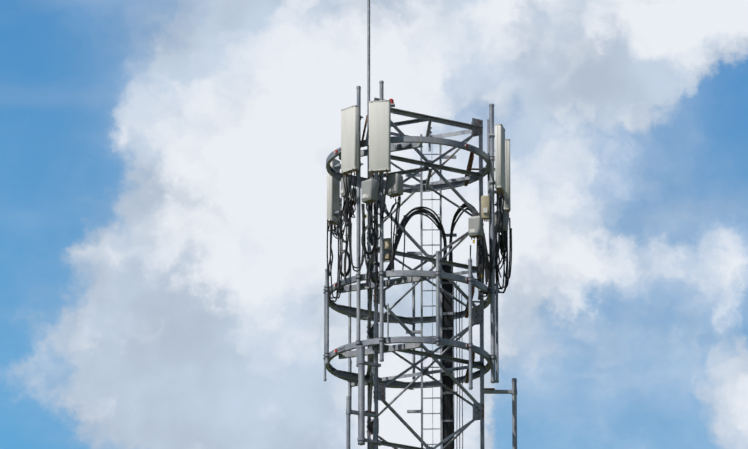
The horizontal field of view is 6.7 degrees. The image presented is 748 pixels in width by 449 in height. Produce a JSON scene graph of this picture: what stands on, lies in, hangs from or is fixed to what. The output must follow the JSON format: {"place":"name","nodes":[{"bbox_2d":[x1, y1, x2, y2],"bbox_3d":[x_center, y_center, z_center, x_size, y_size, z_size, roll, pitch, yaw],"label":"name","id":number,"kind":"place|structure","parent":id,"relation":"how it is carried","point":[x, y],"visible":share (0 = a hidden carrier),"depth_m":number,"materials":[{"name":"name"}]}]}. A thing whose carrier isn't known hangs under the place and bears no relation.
{"place":"outdoors","nodes":[
{"label":"outdoors","id":0,"kind":"place"},
{"bbox_2d":[0,0,747,448],"label":"sky","id":1,"kind":"structure","parent":0,"point":[163,172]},
{"label":"ground","id":2,"kind":"structure","parent":0,"visible":0},
{"bbox_2d":[323,0,516,448],"bbox_3d":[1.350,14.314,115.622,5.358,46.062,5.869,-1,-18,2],"label":"telecom tower","id":3,"kind":"structure","parent":2,"relation":"on","point":[381,144],"depth_m":119.52,"materials":[{"name":"metal"}]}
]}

